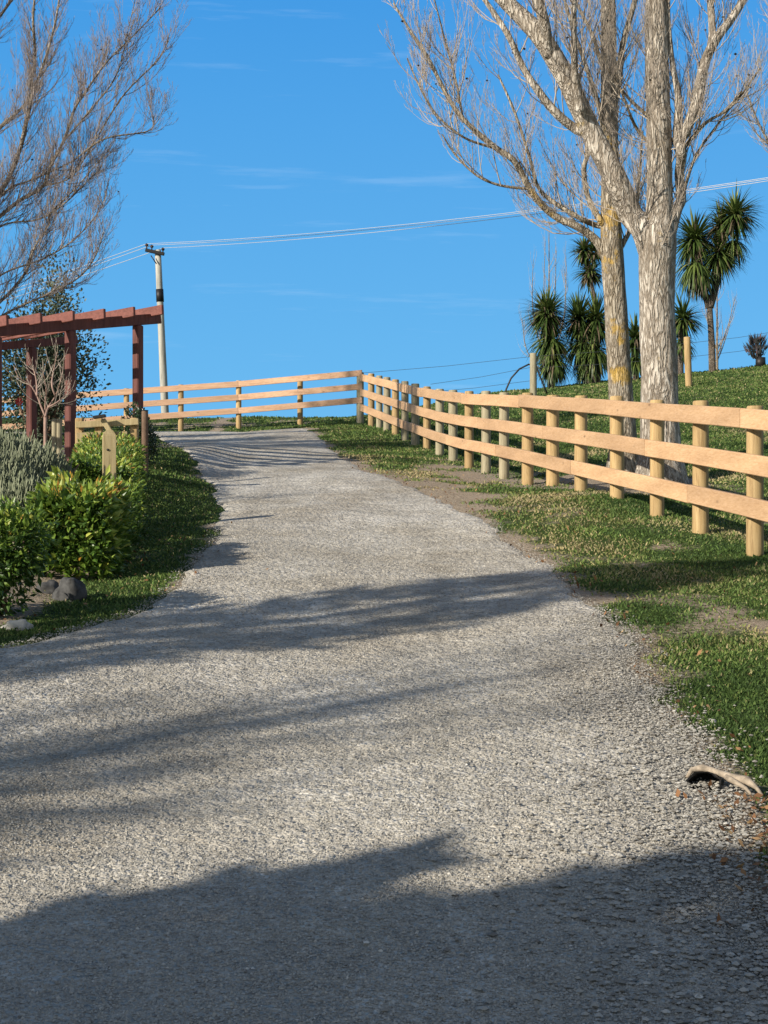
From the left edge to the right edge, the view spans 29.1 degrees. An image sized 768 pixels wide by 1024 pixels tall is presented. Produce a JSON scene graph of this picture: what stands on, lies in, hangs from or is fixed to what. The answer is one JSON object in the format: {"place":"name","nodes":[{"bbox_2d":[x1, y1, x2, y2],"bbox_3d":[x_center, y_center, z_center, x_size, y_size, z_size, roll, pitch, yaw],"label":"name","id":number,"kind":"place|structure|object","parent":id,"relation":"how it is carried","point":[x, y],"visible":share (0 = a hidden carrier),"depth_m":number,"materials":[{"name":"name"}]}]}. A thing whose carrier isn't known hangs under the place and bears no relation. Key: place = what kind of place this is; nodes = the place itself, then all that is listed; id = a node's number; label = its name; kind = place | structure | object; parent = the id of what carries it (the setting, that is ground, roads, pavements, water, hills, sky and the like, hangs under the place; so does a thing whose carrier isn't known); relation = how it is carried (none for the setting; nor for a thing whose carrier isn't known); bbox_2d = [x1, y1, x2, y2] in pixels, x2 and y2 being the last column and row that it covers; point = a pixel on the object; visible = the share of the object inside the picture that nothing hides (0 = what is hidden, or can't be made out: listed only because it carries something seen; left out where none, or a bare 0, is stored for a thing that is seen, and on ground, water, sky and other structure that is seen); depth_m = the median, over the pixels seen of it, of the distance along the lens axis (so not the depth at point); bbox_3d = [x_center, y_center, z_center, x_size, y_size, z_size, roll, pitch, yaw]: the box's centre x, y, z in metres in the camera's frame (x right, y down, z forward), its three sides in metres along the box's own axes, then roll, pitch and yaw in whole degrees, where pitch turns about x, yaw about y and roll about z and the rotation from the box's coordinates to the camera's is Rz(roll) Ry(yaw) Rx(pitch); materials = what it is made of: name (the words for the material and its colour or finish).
{"place":"outdoors","nodes":[
{"label":"outdoors","id":0,"kind":"place"},
{"bbox_2d":[0,428,767,1023],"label":"driveway","id":1,"kind":"structure","parent":0,"point":[286,480],"depth_m":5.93,"materials":[{"name":"grey gravel"}]},
{"bbox_2d":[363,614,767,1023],"bbox_3d":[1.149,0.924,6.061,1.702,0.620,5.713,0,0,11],"label":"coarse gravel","id":2,"kind":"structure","parent":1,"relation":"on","point":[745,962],"depth_m":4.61,"materials":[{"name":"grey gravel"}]},
{"bbox_2d":[0,364,767,928],"bbox_3d":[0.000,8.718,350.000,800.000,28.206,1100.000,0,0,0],"label":"ground","id":3,"kind":"structure","parent":0,"point":[458,496],"depth_m":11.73,"materials":[{"name":"green plant"}]},
{"bbox_2d":[0,619,32,629],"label":"garden rock","id":4,"kind":"object","parent":3,"relation":"on","point":[23,624],"visible":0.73,"depth_m":8.55,"materials":[{"name":"grey stone"}]},
{"bbox_2d":[0,495,63,618],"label":"leafy shrub","id":5,"kind":"object","parent":3,"relation":"on","point":[18,523],"visible":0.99,"depth_m":8.85,"materials":[{"name":"green plant"}]},
{"bbox_2d":[0,426,78,511],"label":"lavender bush","id":6,"kind":"object","parent":3,"relation":"on","point":[26,463],"visible":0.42,"depth_m":12.43,"materials":[{"name":"grey plant"}]},
{"bbox_2d":[6,335,84,445],"bbox_3d":[-3.428,-1.006,15.045,0.861,1.581,0.402,0,0,14],"label":"bare sapling","id":7,"kind":"object","parent":3,"relation":"on","point":[45,410],"visible":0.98,"depth_m":15.01,"materials":[{"name":"brown plant"}]},
{"bbox_2d":[36,580,58,593],"bbox_3d":[-2.256,0.524,9.951,0.202,0.138,0.177,0,0,0],"label":"garden rock","id":8,"kind":"object","parent":3,"relation":"on","point":[49,586],"visible":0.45,"depth_m":9.88,"materials":[{"name":"grey stone"}]},
{"bbox_2d":[0,279,112,443],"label":"camellia tree","id":9,"kind":"object","parent":3,"relation":"on","point":[18,394],"visible":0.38,"depth_m":25.41,"materials":[{"name":"green plant"}]},
{"bbox_2d":[32,239,83,439],"bbox_3d":[-6.101,-3.144,27.535,1.023,3.834,1.000,0,0,0],"label":"slim evergreen","id":10,"kind":"object","parent":3,"relation":"on","point":[62,292],"visible":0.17,"depth_m":27.46,"materials":[{"name":"green plant"}]},
{"bbox_2d":[52,577,87,601],"bbox_3d":[-2.047,0.558,9.702,0.223,0.263,0.218,0,0,40],"label":"garden rock","id":11,"kind":"object","parent":3,"relation":"on","point":[72,589],"visible":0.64,"depth_m":9.62,"materials":[{"name":"grey stone"}]},
{"bbox_2d":[24,465,135,580],"bbox_3d":[-2.266,0.079,11.095,0.822,0.913,1.448,0,0,0],"label":"leafy shrub","id":12,"kind":"object","parent":3,"relation":"on","point":[93,525],"visible":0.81,"depth_m":10.50,"materials":[{"name":"green plant"}]},
{"bbox_2d":[0,305,163,460],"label":"pergola","id":13,"kind":"object","parent":3,"relation":"on","point":[37,325],"visible":0.81,"depth_m":20.51,"materials":[{"name":"red wood"}]},
{"bbox_2d":[52,414,138,458],"bbox_3d":[-3.987,-0.802,18.833,0.699,0.987,3.779,0,0,-26],"label":"timber barrier","id":14,"kind":"object","parent":3,"relation":"on","point":[99,423],"visible":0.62,"depth_m":17.28,"materials":[{"name":"brown wood"}]},
{"bbox_2d":[0,0,191,315],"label":"bare tree","id":15,"kind":"object","parent":3,"relation":"on","point":[33,81],"visible":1,"depth_m":22.94,"materials":[{"name":"grey plant"}]},
{"bbox_2d":[66,430,147,520],"bbox_3d":[-2.915,-0.431,15.702,0.837,1.053,3.936,0,0,-9],"label":"leafy hedge","id":16,"kind":"object","parent":3,"relation":"on","point":[130,459],"visible":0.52,"depth_m":14.88,"materials":[{"name":"green plant"}]},
{"bbox_2d":[102,430,115,478],"bbox_3d":[-2.507,-0.217,13.496,0.118,1.054,0.126,0,0,-14],"label":"garden post","id":17,"kind":"object","parent":3,"relation":"on","point":[108,447],"visible":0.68,"depth_m":13.45,"materials":[{"name":"wood"}]},
{"bbox_2d":[106,473,148,546],"bbox_3d":[-2.276,-0.004,12.629,0.479,0.692,1.425,0,0,-3],"label":"leafy shrub","id":18,"kind":"object","parent":3,"relation":"on","point":[135,489],"visible":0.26,"depth_m":12.59,"materials":[{"name":"green plant"}]},
{"bbox_2d":[119,401,159,463],"bbox_3d":[-3.175,-0.974,19.022,0.538,0.914,1.826,0,0,0],"label":"climbing shrub","id":19,"kind":"object","parent":3,"relation":"on","point":[152,436],"visible":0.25,"depth_m":19.01,"materials":[{"name":"green plant"}]},
{"bbox_2d":[141,410,147,472],"bbox_3d":[-2.926,-0.712,18.100,0.089,1.069,0.089,0,0,0],"label":"round post","id":20,"kind":"object","parent":3,"relation":"on","point":[145,427],"visible":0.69,"depth_m":18.07,"materials":[{"name":"wood"}]},
{"bbox_2d":[145,243,168,412],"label":"utility pole","id":21,"kind":"object","parent":3,"relation":"on","point":[158,253],"visible":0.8,"depth_m":49.90,"materials":[{"name":"concrete"}]},
{"bbox_2d":[1,244,144,292],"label":"power line","id":22,"kind":"object","parent":21,"relation":"attached to","point":[85,265],"visible":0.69,"depth_m":51.18,"materials":[{"name":"metal"}]},
{"bbox_2d":[4,253,147,300],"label":"power line","id":23,"kind":"object","parent":21,"relation":"attached to","point":[83,275],"visible":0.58,"depth_m":51.78,"materials":[{"name":"metal"}]},
{"bbox_2d":[13,246,148,292],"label":"power line","id":24,"kind":"object","parent":21,"relation":"attached to","point":[85,268],"visible":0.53,"depth_m":51.65,"materials":[{"name":"metal"}]},
{"bbox_2d":[148,177,767,243],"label":"power line","id":25,"kind":"object","parent":21,"relation":"attached to","point":[431,221],"visible":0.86,"depth_m":40.87,"materials":[{"name":"metal"}]},
{"bbox_2d":[162,179,766,244],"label":"power line","id":26,"kind":"object","parent":21,"relation":"attached to","point":[438,222],"visible":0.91,"depth_m":40.88,"materials":[{"name":"metal"}]},
{"bbox_2d":[168,181,765,247],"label":"power line","id":27,"kind":"object","parent":21,"relation":"attached to","point":[440,225],"visible":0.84,"depth_m":41.01,"materials":[{"name":"metal"}]},
{"bbox_2d":[2,370,363,430],"bbox_3d":[-5.314,-2.454,35.000,9.754,1.689,0.718,0,0,4],"label":"post and rail fence","id":28,"kind":"object","parent":3,"relation":"on","point":[181,414],"visible":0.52,"depth_m":34.97,"materials":[{"name":"brown wood"}]},
{"bbox_2d":[4,464,767,927],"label":"fallen leaves","id":29,"kind":"object","parent":3,"relation":"on","point":[722,860],"visible":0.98,"depth_m":5.27,"materials":[{"name":"brown plant"}]},
{"bbox_2d":[377,0,646,472],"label":"bare tree","id":30,"kind":"object","parent":3,"relation":"on","point":[610,244],"visible":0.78,"depth_m":19.50,"materials":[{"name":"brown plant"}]},
{"bbox_2d":[505,363,547,393],"bbox_3d":[3.560,-3.282,37.000,1.084,0.868,0.043,0,0,0],"label":"bent pipe","id":31,"kind":"object","parent":3,"relation":"on","point":[513,375],"visible":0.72,"depth_m":36.98,"materials":[{"name":"metal"}]},
{"bbox_2d":[515,222,568,369],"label":"distant bare tree","id":32,"kind":"object","parent":3,"relation":"on","point":[555,274],"visible":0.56,"depth_m":61.98,"materials":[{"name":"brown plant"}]},
{"bbox_2d":[520,280,579,387],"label":"cabbage tree","id":33,"kind":"object","parent":3,"relation":"on","point":[547,321],"visible":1,"depth_m":44.61,"materials":[{"name":"green plant"}]},
{"bbox_2d":[360,373,767,556],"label":"post and rail fence","id":34,"kind":"object","parent":3,"relation":"on","point":[702,457],"visible":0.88,"depth_m":15.58,"materials":[{"name":"brown wood"}]},
{"bbox_2d":[366,333,767,395],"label":"wire fence","id":35,"kind":"object","parent":3,"relation":"on","point":[686,357],"visible":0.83,"depth_m":35.94,"materials":[{"name":"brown wood"}]},
{"bbox_2d":[559,286,607,384],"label":"cabbage tree","id":36,"kind":"object","parent":3,"relation":"on","point":[589,324],"visible":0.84,"depth_m":44.80,"materials":[{"name":"green plant"}]},
{"bbox_2d":[568,236,602,381],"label":"cabbage tree","id":37,"kind":"object","parent":3,"relation":"on","point":[585,249],"visible":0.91,"depth_m":44.93,"materials":[{"name":"green plant"}]},
{"bbox_2d":[464,0,767,483],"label":"bare tree","id":38,"kind":"object","parent":3,"relation":"on","point":[652,229],"visible":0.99,"depth_m":18.06,"materials":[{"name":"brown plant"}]},
{"bbox_2d":[628,312,640,379],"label":"cabbage tree","id":39,"kind":"object","parent":3,"relation":"on","point":[634,338],"visible":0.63,"depth_m":44.67,"materials":[{"name":"green plant"}]},
{"bbox_2d":[675,290,706,373],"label":"cabbage tree","id":40,"kind":"object","parent":3,"relation":"on","point":[683,319],"visible":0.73,"depth_m":44.88,"materials":[{"name":"green plant"}]},
{"bbox_2d":[700,284,736,369],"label":"distant bare tree","id":41,"kind":"object","parent":3,"relation":"on","point":[717,334],"visible":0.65,"depth_m":59.96,"materials":[{"name":"grey plant"}]},
{"bbox_2d":[675,181,766,371],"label":"cabbage tree","id":42,"kind":"object","parent":3,"relation":"on","point":[699,277],"visible":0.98,"depth_m":44.77,"materials":[{"name":"green plant"}]},
{"bbox_2d":[685,764,762,796],"bbox_3d":[1.245,0.980,5.409,0.304,0.089,0.136,0,0,27],"label":"driftwood","id":43,"kind":"object","parent":3,"relation":"on","point":[704,772],"visible":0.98,"depth_m":5.42,"materials":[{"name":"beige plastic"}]},
{"bbox_2d":[719,0,767,151],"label":"bare tree","id":44,"kind":"object","parent":3,"relation":"on","point":[763,130],"visible":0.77,"depth_m":23.97,"materials":[{"name":"grey plant"}]},
{"bbox_2d":[743,331,767,366],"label":"potted spiky plant","id":45,"kind":"object","parent":3,"relation":"on","point":[754,342],"visible":0.94,"depth_m":45.41,"materials":[{"name":"grey plant"}]},
{"bbox_2d":[0,0,767,417],"label":"sky","id":46,"kind":"structure","parent":0,"point":[293,118],"materials":[{"name":"blue"}]}
]}

